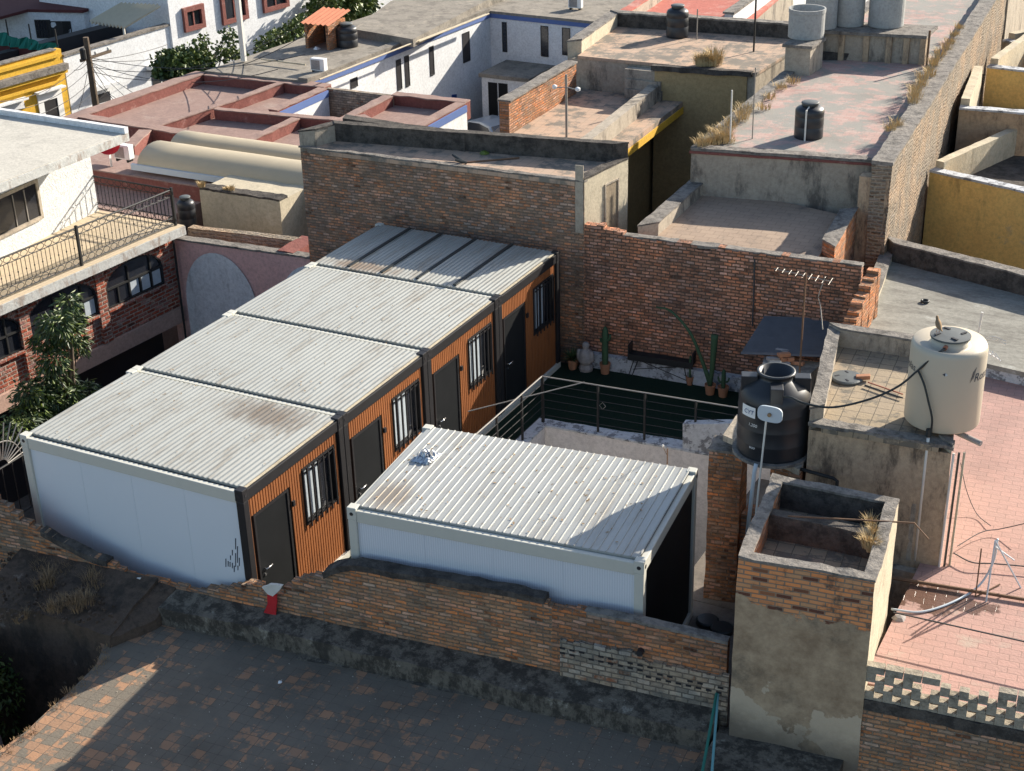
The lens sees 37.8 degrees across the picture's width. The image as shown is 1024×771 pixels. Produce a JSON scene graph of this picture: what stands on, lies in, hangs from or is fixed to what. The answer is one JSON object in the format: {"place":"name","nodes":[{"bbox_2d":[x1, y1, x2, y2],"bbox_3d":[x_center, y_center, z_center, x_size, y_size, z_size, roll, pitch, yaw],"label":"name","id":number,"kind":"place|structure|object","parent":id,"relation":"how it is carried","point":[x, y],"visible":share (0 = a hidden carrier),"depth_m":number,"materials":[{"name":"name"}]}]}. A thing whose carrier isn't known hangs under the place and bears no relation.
{"place":"outdoors","nodes":[
{"label":"outdoors","id":0,"kind":"place"},
{"bbox_2d":[0,493,35,749],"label":"ground","id":1,"kind":"structure","parent":0,"point":[25,504],"depth_m":37.83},
{"bbox_2d":[0,653,27,743],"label":"dark tree","id":2,"kind":"object","parent":1,"relation":"on","point":[3,681],"visible":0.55,"depth_m":26.18,"materials":[{"name":"green plant"}]},
{"bbox_2d":[0,0,88,55],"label":"maroon roof building","id":3,"kind":"structure","parent":1,"relation":"on","point":[9,8],"depth_m":73.93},
{"bbox_2d":[0,12,89,40],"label":"terrace room","id":4,"kind":"object","parent":1,"relation":"on","point":[43,25],"visible":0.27,"depth_m":74.17,"materials":[{"name":"white paint"}]},
{"bbox_2d":[0,290,102,446],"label":"mango tree","id":5,"kind":"object","parent":1,"relation":"on","point":[55,392],"visible":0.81,"depth_m":32.41,"materials":[{"name":"green plant"}]},
{"bbox_2d":[0,2,160,60],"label":"corrugated awning","id":6,"kind":"object","parent":1,"relation":"on","point":[117,20],"visible":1,"depth_m":69.93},
{"bbox_2d":[79,37,111,105],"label":"utility pole","id":7,"kind":"object","parent":1,"relation":"on","point":[85,53],"visible":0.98,"depth_m":63.90,"materials":[{"name":"brown wood"}]},
{"bbox_2d":[61,23,171,113],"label":"white street house","id":8,"kind":"structure","parent":1,"relation":"on","point":[143,40],"depth_m":69.07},
{"bbox_2d":[91,153,213,350],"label":"red front building","id":9,"kind":"structure","parent":1,"relation":"on","point":[118,170],"depth_m":44.50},
{"bbox_2d":[176,195,196,229],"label":"water tank","id":10,"kind":"object","parent":9,"relation":"on","point":[186,210],"visible":0.92,"depth_m":41.48,"materials":[{"name":"black plastic"}]},
{"bbox_2d":[131,140,302,185],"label":"vault skylight","id":11,"kind":"object","parent":9,"relation":"on","point":[195,162],"visible":0.67,"depth_m":44.02},
{"bbox_2d":[171,130,300,159],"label":"vault skylight","id":12,"kind":"object","parent":9,"relation":"on","point":[282,150],"visible":0.43,"depth_m":45.70},
{"bbox_2d":[39,0,309,66],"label":"tall street house","id":13,"kind":"structure","parent":1,"relation":"on","point":[188,21],"depth_m":73.56,"materials":[{"name":"white paint"}]},
{"bbox_2d":[181,3,205,32],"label":"window","id":14,"kind":"structure","parent":13,"relation":"in","point":[193,17],"depth_m":72.15,"materials":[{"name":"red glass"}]},
{"bbox_2d":[219,0,248,25],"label":"window","id":15,"kind":"structure","parent":13,"relation":"in","point":[227,7],"depth_m":74.19,"materials":[{"name":"red glass"}]},
{"bbox_2d":[147,42,217,82],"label":"bougainvillea","id":16,"kind":"object","parent":1,"relation":"on","point":[177,56],"visible":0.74,"depth_m":62.31,"materials":[{"name":"green plant"}]},
{"bbox_2d":[191,25,249,65],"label":"sparse bush","id":17,"kind":"object","parent":1,"relation":"on","point":[226,52],"visible":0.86,"depth_m":65.30,"materials":[{"name":"green plant"}]},
{"bbox_2d":[174,235,309,341],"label":"pink wall","id":18,"kind":"structure","parent":1,"relation":"on","point":[218,278],"depth_m":39.40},
{"bbox_2d":[187,225,308,253],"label":"brown court wall","id":19,"kind":"structure","parent":1,"relation":"on","point":[289,244],"depth_m":39.46,"materials":[{"name":"concrete"}]},
{"bbox_2d":[198,175,307,236],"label":"building","id":20,"kind":"structure","parent":1,"relation":"on","point":[261,206],"depth_m":42.12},
{"bbox_2d":[62,71,470,154],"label":"red roof building","id":21,"kind":"structure","parent":1,"relation":"on","point":[271,110],"depth_m":53.79,"materials":[{"name":"paint"}]},
{"bbox_2d":[253,12,307,53],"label":"street tree","id":22,"kind":"object","parent":1,"relation":"on","point":[297,25],"visible":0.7,"depth_m":72.07,"materials":[{"name":"green plant"}]},
{"bbox_2d":[302,0,383,21],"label":"street tree","id":23,"kind":"object","parent":1,"relation":"on","point":[358,9],"visible":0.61,"depth_m":78.48,"materials":[{"name":"green plant"}]},
{"bbox_2d":[205,0,634,120],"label":"white house","id":24,"kind":"structure","parent":1,"relation":"on","point":[483,56],"depth_m":64.59,"materials":[{"name":"paint"}]},
{"bbox_2d":[235,0,246,61],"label":"mast","id":25,"kind":"object","parent":24,"relation":"on","point":[240,27],"visible":1,"depth_m":58.34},
{"bbox_2d":[300,7,349,49],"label":"brick hut","id":26,"kind":"object","parent":24,"relation":"on","point":[321,25],"visible":0.88,"depth_m":60.67,"materials":[{"name":"ceramic"}]},
{"bbox_2d":[336,22,357,48],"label":"water tank","id":27,"kind":"object","parent":24,"relation":"on","point":[346,36],"visible":1,"depth_m":60.48,"materials":[{"name":"black plastic"}]},
{"bbox_2d":[488,82,497,115],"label":"door","id":28,"kind":"structure","parent":24,"relation":"in","point":[492,87],"depth_m":65.22,"materials":[{"name":"metal"}]},
{"bbox_2d":[0,550,843,770],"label":"foreground building","id":29,"kind":"structure","parent":1,"relation":"on","point":[50,657],"depth_m":23.24,"materials":[{"name":"brick"}]},
{"bbox_2d":[0,644,111,755],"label":"dry weeds","id":30,"kind":"object","parent":29,"relation":"on","point":[71,695],"visible":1,"depth_m":23.64,"materials":[{"name":"brown plant"}]},
{"bbox_2d":[0,552,116,624],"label":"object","id":31,"kind":"object","parent":29,"relation":"on","point":[35,595],"visible":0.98,"depth_m":25.34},
{"bbox_2d":[26,551,104,614],"bbox_3d":[-7.712,3.305,25.712,1.641,0.344,1.935,0,26,3],"label":"dry bush","id":32,"kind":"object","parent":29,"relation":"on","point":[61,600],"visible":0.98,"depth_m":25.38,"materials":[{"name":"brown plant"}]},
{"bbox_2d":[0,494,730,728],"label":"front brick wall","id":33,"kind":"structure","parent":29,"relation":"on","point":[507,621],"depth_m":23.30,"materials":[{"name":"brick"}]},
{"bbox_2d":[0,422,32,511],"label":"fan grille","id":34,"kind":"object","parent":33,"relation":"attached to","point":[11,461],"visible":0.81,"depth_m":27.83,"materials":[{"name":"grey metal"}]},
{"bbox_2d":[298,114,628,365],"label":"brick building","id":35,"kind":"structure","parent":1,"relation":"on","point":[361,175],"depth_m":35.41,"materials":[{"name":"brown brick"}]},
{"bbox_2d":[604,177,618,227],"bbox_3d":[2.328,-3.503,35.172,0.100,2.717,0.609,16,31,32],"label":"door","id":36,"kind":"structure","parent":35,"relation":"in","point":[611,189],"depth_m":34.82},
{"bbox_2d":[467,115,499,131],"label":"parked car","id":37,"kind":"object","parent":1,"relation":"on","point":[489,123],"visible":0.19,"depth_m":63.22,"materials":[{"name":"silver metal"}]},
{"bbox_2d":[567,10,790,212],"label":"yellow hall","id":38,"kind":"structure","parent":1,"relation":"on","point":[606,49],"depth_m":45.68,"materials":[{"name":"beige concrete"}]},
{"bbox_2d":[666,3,688,38],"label":"water tank","id":39,"kind":"object","parent":38,"relation":"on","point":[677,17],"visible":1,"depth_m":47.34,"materials":[{"name":"black plastic"}]},
{"bbox_2d":[690,44,728,66],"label":"grass tuft","id":40,"kind":"object","parent":38,"relation":"on","point":[708,57],"visible":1,"depth_m":44.09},
{"bbox_2d":[620,0,792,20],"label":"bright red roof building","id":41,"kind":"structure","parent":1,"relation":"on","point":[776,10],"depth_m":51.76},
{"bbox_2d":[637,181,857,260],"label":"terrace building","id":42,"kind":"structure","parent":1,"relation":"on","point":[687,211],"depth_m":34.43,"materials":[{"name":"concrete"}]},
{"bbox_2d":[723,0,867,17],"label":"wall","id":43,"kind":"structure","parent":1,"relation":"on","point":[742,9],"depth_m":49.62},
{"bbox_2d":[729,474,899,770],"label":"basin tower","id":44,"kind":"structure","parent":1,"relation":"on","point":[811,606],"depth_m":21.28,"materials":[{"name":"concrete"}]},
{"bbox_2d":[856,524,885,552],"bbox_3d":[5.019,2.161,20.969,0.484,0.320,0.518,11,29,25],"label":"grass tuft","id":45,"kind":"object","parent":44,"relation":"on","point":[868,543],"visible":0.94,"depth_m":20.98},
{"bbox_2d":[689,0,978,213],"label":"worn roof building","id":46,"kind":"structure","parent":1,"relation":"on","point":[774,159],"depth_m":37.07,"materials":[{"name":"concrete"}]},
{"bbox_2d":[782,37,825,75],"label":"tank pedestal","id":47,"kind":"object","parent":46,"relation":"on","point":[803,58],"visible":0.91,"depth_m":42.16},
{"bbox_2d":[788,4,825,40],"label":"cement tank","id":48,"kind":"object","parent":47,"relation":"on","point":[806,22],"visible":1,"depth_m":42.31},
{"bbox_2d":[794,99,824,140],"bbox_3d":[7.296,-6.533,36.723,0.702,0.889,0.702,-16,29,-27],"label":"water tank","id":49,"kind":"object","parent":46,"relation":"on","point":[809,120],"visible":1,"depth_m":36.49,"materials":[{"name":"black plastic"}]},
{"bbox_2d":[822,22,937,64],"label":"tank pedestal","id":50,"kind":"object","parent":46,"relation":"on","point":[904,44],"visible":0.82,"depth_m":43.27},
{"bbox_2d":[806,0,837,29],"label":"cement tank","id":51,"kind":"object","parent":50,"relation":"on","point":[831,6],"visible":0.46,"depth_m":43.30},
{"bbox_2d":[837,0,865,27],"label":"cement tank","id":52,"kind":"object","parent":50,"relation":"on","point":[850,13],"visible":0.91,"depth_m":43.56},
{"bbox_2d":[868,0,905,28],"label":"cement tank","id":53,"kind":"object","parent":50,"relation":"on","point":[886,14],"visible":1,"depth_m":43.30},
{"bbox_2d":[805,322,954,567],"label":"tiled tower","id":54,"kind":"structure","parent":1,"relation":"on","point":[880,445],"depth_m":23.73,"materials":[{"name":"concrete"}]},
{"bbox_2d":[831,370,862,385],"bbox_3d":[5.612,-0.141,25.088,0.540,0.055,0.540,11,29,25],"label":"loose cover","id":55,"kind":"object","parent":54,"relation":"on","point":[845,377],"visible":0.94,"depth_m":25.01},
{"bbox_2d":[913,437,929,560],"bbox_3d":[6.410,1.799,23.434,0.044,2.210,0.044,-21,32,-35],"label":"pipe","id":56,"kind":"object","parent":54,"relation":"attached to","point":[921,498],"visible":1,"depth_m":23.42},
{"bbox_2d":[904,326,988,433],"bbox_3d":[6.712,-0.148,23.145,1.158,1.450,1.152,11,29,25],"label":"water tank","id":57,"kind":"object","parent":54,"relation":"on","point":[953,373],"visible":0.99,"depth_m":22.76,"materials":[{"name":"beige plastic"}]},
{"bbox_2d":[783,348,945,407],"bbox_3d":[5.312,-0.108,22.944,2.494,1.085,0.363,4,27,12],"label":"hose","id":58,"kind":"object","parent":57,"relation":"hanging from","point":[882,394],"visible":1,"depth_m":23.02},
{"bbox_2d":[938,453,954,566],"bbox_3d":[6.765,1.957,23.319,0.055,2.050,0.040,11,29,25],"label":"conduit","id":59,"kind":"object","parent":54,"relation":"attached to","point":[946,508],"visible":1,"depth_m":23.29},
{"bbox_2d":[853,0,1023,277],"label":"long wall","id":60,"kind":"structure","parent":1,"relation":"on","point":[892,194],"depth_m":38.57,"materials":[{"name":"brick"}]},
{"bbox_2d":[882,21,966,131],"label":"dry grass","id":61,"kind":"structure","parent":60,"relation":"on","point":[914,93],"depth_m":40.21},
{"bbox_2d":[857,661,1023,770],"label":"breeze block wall","id":62,"kind":"structure","parent":1,"relation":"on","point":[904,732],"depth_m":20.72,"materials":[{"name":"brick"}]},
{"bbox_2d":[867,377,1023,720],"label":"pink roof building","id":63,"kind":"structure","parent":1,"relation":"on","point":[956,658],"depth_m":23.49,"materials":[{"name":"tile"}]},
{"bbox_2d":[891,538,998,612],"bbox_3d":[6.634,2.896,22.709,1.847,0.910,0.280,-11,27,-19],"label":"hose","id":64,"kind":"object","parent":63,"relation":"on","point":[955,600],"visible":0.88,"depth_m":22.81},
{"bbox_2d":[943,452,959,566],"bbox_3d":[6.850,1.949,23.329,0.055,2.050,0.040,11,29,25],"label":"conduit","id":65,"kind":"object","parent":63,"relation":"on","point":[951,509],"visible":1,"depth_m":23.30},
{"bbox_2d":[948,452,965,565],"bbox_3d":[6.936,1.942,23.340,0.055,2.050,0.040,11,29,25],"label":"conduit","id":66,"kind":"object","parent":63,"relation":"on","point":[957,506],"visible":1,"depth_m":23.31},
{"bbox_2d":[891,576,1023,600],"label":"long pipe","id":67,"kind":"object","parent":63,"relation":"on","point":[957,588],"visible":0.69,"depth_m":23.10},
{"bbox_2d":[867,236,1023,385],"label":"grey roof building","id":68,"kind":"structure","parent":1,"relation":"on","point":[959,290],"depth_m":32.78,"materials":[{"name":"concrete"}]},
{"bbox_2d":[955,66,1023,155],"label":"brown stained building","id":69,"kind":"structure","parent":1,"relation":"on","point":[976,123],"depth_m":42.33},
{"bbox_2d":[983,34,1023,108],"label":"orange ochre building","id":70,"kind":"structure","parent":1,"relation":"on","point":[1004,85],"depth_m":46.52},
{"bbox_2d":[0,19,58,51],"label":"green net fence","id":71,"kind":"object","parent":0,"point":[6,39],"visible":0.72,"depth_m":67.75,"materials":[{"name":"fabric"}]},
{"bbox_2d":[0,48,70,116],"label":"yellow house","id":72,"kind":"structure","parent":0,"point":[27,75],"depth_m":65.31,"materials":[{"name":"paint"}]},
{"bbox_2d":[34,84,65,116],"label":"window","id":73,"kind":"structure","parent":72,"relation":"in","point":[51,92],"depth_m":66.24,"materials":[{"name":"white paint"}]},
{"bbox_2d":[0,108,186,502],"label":"house","id":74,"kind":"structure","parent":0,"point":[131,297],"depth_m":38.19,"materials":[{"name":"paint"}]},
{"bbox_2d":[0,311,28,363],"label":"window","id":75,"kind":"structure","parent":74,"relation":"in","point":[10,341],"depth_m":35.60,"materials":[{"name":"black glass"}]},
{"bbox_2d":[0,178,43,239],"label":"window","id":76,"kind":"structure","parent":74,"relation":"in","point":[21,207],"depth_m":37.72,"materials":[{"name":"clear glass"}]},
{"bbox_2d":[27,277,102,349],"bbox_3d":[-11.063,-1.923,36.792,0.111,1.347,2.582,14,30,29],"label":"window","id":77,"kind":"structure","parent":74,"relation":"in","point":[41,306],"depth_m":37.00,"materials":[{"name":"black glass"}]},
{"bbox_2d":[0,175,176,298],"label":"balcony railing","id":78,"kind":"object","parent":74,"relation":"on","point":[124,208],"visible":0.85,"depth_m":37.53,"materials":[{"name":"metal"}]},
{"bbox_2d":[104,249,167,312],"bbox_3d":[-9.761,-2.839,38.655,0.107,1.305,2.355,14,30,29],"label":"window","id":79,"kind":"structure","parent":74,"relation":"in","point":[131,280],"depth_m":38.72,"materials":[{"name":"black glass"}]},
{"bbox_2d":[348,363,600,558],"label":"terrace floor","id":80,"kind":"structure","parent":0,"point":[563,371],"depth_m":33.60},
{"bbox_2d":[19,368,350,588],"bbox_3d":[-5.814,2.005,27.184,4.854,2.904,3.005,11,29,25],"label":"container cabin","id":81,"kind":"object","parent":80,"relation":"on","point":[234,500],"visible":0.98,"depth_m":26.11,"materials":[{"name":"white metal"}]},
{"bbox_2d":[252,488,296,588],"bbox_3d":[-4.039,2.928,25.720,0.123,2.145,1.000,11,29,25],"label":"door","id":82,"kind":"structure","parent":81,"relation":"in","point":[272,524],"depth_m":25.62,"materials":[{"name":"black metal"}]},
{"bbox_2d":[301,445,338,525],"bbox_3d":[-3.419,1.775,26.578,0.168,1.170,0.990,11,29,25],"label":"window","id":83,"kind":"structure","parent":81,"relation":"in","point":[319,476],"depth_m":26.60,"materials":[{"name":"black metal"}]},
{"bbox_2d":[132,312,429,503],"bbox_3d":[-4.444,0.809,29.570,4.854,2.904,3.005,11,29,25],"label":"container cabin","id":84,"kind":"object","parent":80,"relation":"on","point":[379,402],"visible":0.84,"depth_m":28.63,"materials":[{"name":"white metal"}]},
{"bbox_2d":[350,416,383,501],"bbox_3d":[-2.669,1.733,28.106,0.123,2.145,1.000,11,29,25],"label":"door","id":85,"kind":"structure","parent":84,"relation":"in","point":[366,446],"depth_m":27.91,"materials":[{"name":"black metal"}]},
{"bbox_2d":[391,379,421,451],"bbox_3d":[-2.049,0.579,28.964,0.168,1.170,0.990,11,29,25],"label":"window","id":86,"kind":"structure","parent":84,"relation":"in","point":[406,405],"depth_m":28.98,"materials":[{"name":"black metal"}]},
{"bbox_2d":[227,264,501,434],"bbox_3d":[-3.073,-0.387,31.956,4.854,2.904,3.005,11,29,25],"label":"container cabin","id":87,"kind":"object","parent":80,"relation":"on","point":[461,349],"visible":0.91,"depth_m":31.12,"materials":[{"name":"white metal"}]},
{"bbox_2d":[432,355,461,431],"bbox_3d":[-1.298,0.537,30.492,0.123,2.145,1.000,11,29,25],"label":"door","id":88,"kind":"structure","parent":87,"relation":"in","point":[446,386],"depth_m":30.36,"materials":[{"name":"black metal"}]},
{"bbox_2d":[467,322,493,389],"bbox_3d":[-0.678,-0.616,31.350,0.168,1.170,0.990,11,29,25],"label":"window","id":89,"kind":"structure","parent":87,"relation":"in","point":[480,346],"depth_m":31.37,"materials":[{"name":"black metal"}]},
{"bbox_2d":[309,222,560,418],"bbox_3d":[-1.702,-1.582,34.342,4.854,2.904,3.005,11,29,25],"label":"container cabin","id":90,"kind":"object","parent":80,"relation":"on","point":[522,283],"visible":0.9,"depth_m":33.46,"materials":[{"name":"white metal"}]},
{"bbox_2d":[502,302,526,406],"bbox_3d":[0.073,-0.659,32.877,0.123,2.145,1.000,11,29,25],"label":"door","id":91,"kind":"structure","parent":90,"relation":"in","point":[514,343],"depth_m":32.86,"materials":[{"name":"black metal"}]},
{"bbox_2d":[533,274,554,335],"bbox_3d":[0.692,-1.812,33.735,0.168,1.170,0.990,11,29,25],"label":"window","id":92,"kind":"structure","parent":90,"relation":"in","point":[543,293],"depth_m":33.74,"materials":[{"name":"black metal"}]},
{"bbox_2d":[577,341,593,372],"bbox_3d":[1.732,-0.673,34.801,0.355,0.726,0.373,-15,29,-26],"label":"stone statue","id":93,"kind":"object","parent":80,"relation":"on","point":[585,356],"visible":1,"depth_m":34.70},
{"bbox_2d":[494,60,683,232],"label":"tan roof building","id":94,"kind":"structure","parent":0,"point":[639,114],"depth_m":43.64,"materials":[{"name":"concrete"}]},
{"bbox_2d":[516,418,769,565],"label":"patio parapet","id":95,"kind":"structure","parent":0,"point":[602,441],"depth_m":31.17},
{"bbox_2d":[476,376,737,440],"bbox_3d":[1.854,0.758,30.548,6.214,1.093,2.742,-6,26,-9],"label":"patio railing","id":96,"kind":"object","parent":95,"relation":"on","point":[542,408],"visible":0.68,"depth_m":30.84,"materials":[{"name":"grey metal"}]},
{"bbox_2d":[682,419,732,452],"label":"stair wall","id":97,"kind":"structure","parent":95,"relation":"on","point":[698,435],"depth_m":30.31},
{"bbox_2d":[554,371,738,439],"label":"terrace floor","id":98,"kind":"structure","parent":0,"point":[650,385],"depth_m":33.24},
{"bbox_2d":[599,326,610,374],"bbox_3d":[2.147,-0.819,34.528,0.257,1.180,0.257,-9,27,-15],"label":"potted plant","id":99,"kind":"object","parent":98,"relation":"on","point":[605,363],"visible":1,"depth_m":34.51,"materials":[{"name":"plant"}]},
{"bbox_2d":[627,341,695,385],"bbox_3d":[3.446,-0.524,34.309,1.560,0.784,0.372,9,28,21],"label":"metal bench","id":100,"kind":"object","parent":98,"relation":"on","point":[647,358],"visible":0.98,"depth_m":34.19,"materials":[{"name":"metal"}]},
{"bbox_2d":[656,306,717,395],"bbox_3d":[3.894,-0.772,33.519,1.496,1.892,0.260,11,29,25],"label":"potted plant","id":101,"kind":"object","parent":98,"relation":"on","point":[710,385],"visible":1,"depth_m":33.36,"materials":[{"name":"plant"}]},
{"bbox_2d":[584,222,863,391],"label":"garden wall","id":102,"kind":"structure","parent":98,"relation":"on","point":[703,291],"depth_m":33.47,"materials":[{"name":"brick"}]},
{"bbox_2d":[741,316,828,356],"bbox_3d":[6.173,-1.046,31.884,2.556,0.270,1.596,2,26,8],"label":"corrugated shelter","id":103,"kind":"object","parent":102,"relation":"attached to","point":[770,335],"visible":0.64,"depth_m":31.84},
{"bbox_2d":[790,361,819,412],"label":"store block","id":104,"kind":"structure","parent":98,"relation":"on","point":[812,368],"depth_m":31.19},
{"bbox_2d":[842,267,880,327],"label":"broken wall","id":105,"kind":"structure","parent":98,"relation":"on","point":[861,310],"depth_m":31.10,"materials":[{"name":"orange brick"}]},
{"bbox_2d":[688,600,733,727],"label":"yard floor","id":106,"kind":"structure","parent":0,"point":[723,614],"depth_m":25.88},
{"bbox_2d":[347,424,697,625],"bbox_3d":[0.254,2.955,24.862,4.937,2.926,3.057,9,28,20],"label":"container cabin","id":107,"kind":"object","parent":106,"relation":"on","point":[644,566],"visible":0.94,"depth_m":23.74,"materials":[{"name":"white metal"}]},
{"bbox_2d":[693,478,769,610],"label":"yard floor","id":108,"kind":"structure","parent":0,"point":[698,591],"depth_m":27.00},
{"bbox_2d":[704,433,758,602],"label":"brick pillar","id":109,"kind":"structure","parent":108,"relation":"on","point":[727,513],"depth_m":25.63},
{"bbox_2d":[770,465,805,479],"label":"brick pier","id":110,"kind":"structure","parent":108,"relation":"on","point":[784,472],"depth_m":24.12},
{"bbox_2d":[723,414,805,475],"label":"tank slab","id":111,"kind":"structure","parent":110,"relation":"on","point":[730,435],"depth_m":24.96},
{"bbox_2d":[732,360,810,468],"bbox_3d":[4.226,0.407,24.145,1.288,1.447,1.291,11,29,25],"label":"water tank","id":112,"kind":"object","parent":111,"relation":"on","point":[771,382],"visible":0.94,"depth_m":23.80,"materials":[{"name":"black plastic"}]},
{"bbox_2d":[755,405,782,512],"bbox_3d":[4.033,1.385,23.702,0.400,2.360,0.106,11,29,25],"label":"antenna","id":113,"kind":"object","parent":112,"relation":"attached to","point":[767,413],"visible":0.94,"depth_m":23.27,"materials":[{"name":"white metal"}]},
{"bbox_2d":[689,75,800,146],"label":"dry grass","id":114,"kind":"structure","parent":0,"point":[720,137],"depth_m":37.48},
{"bbox_2d":[922,129,1023,268],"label":"ochre building","id":115,"kind":"structure","parent":0,"point":[975,203],"depth_m":39.44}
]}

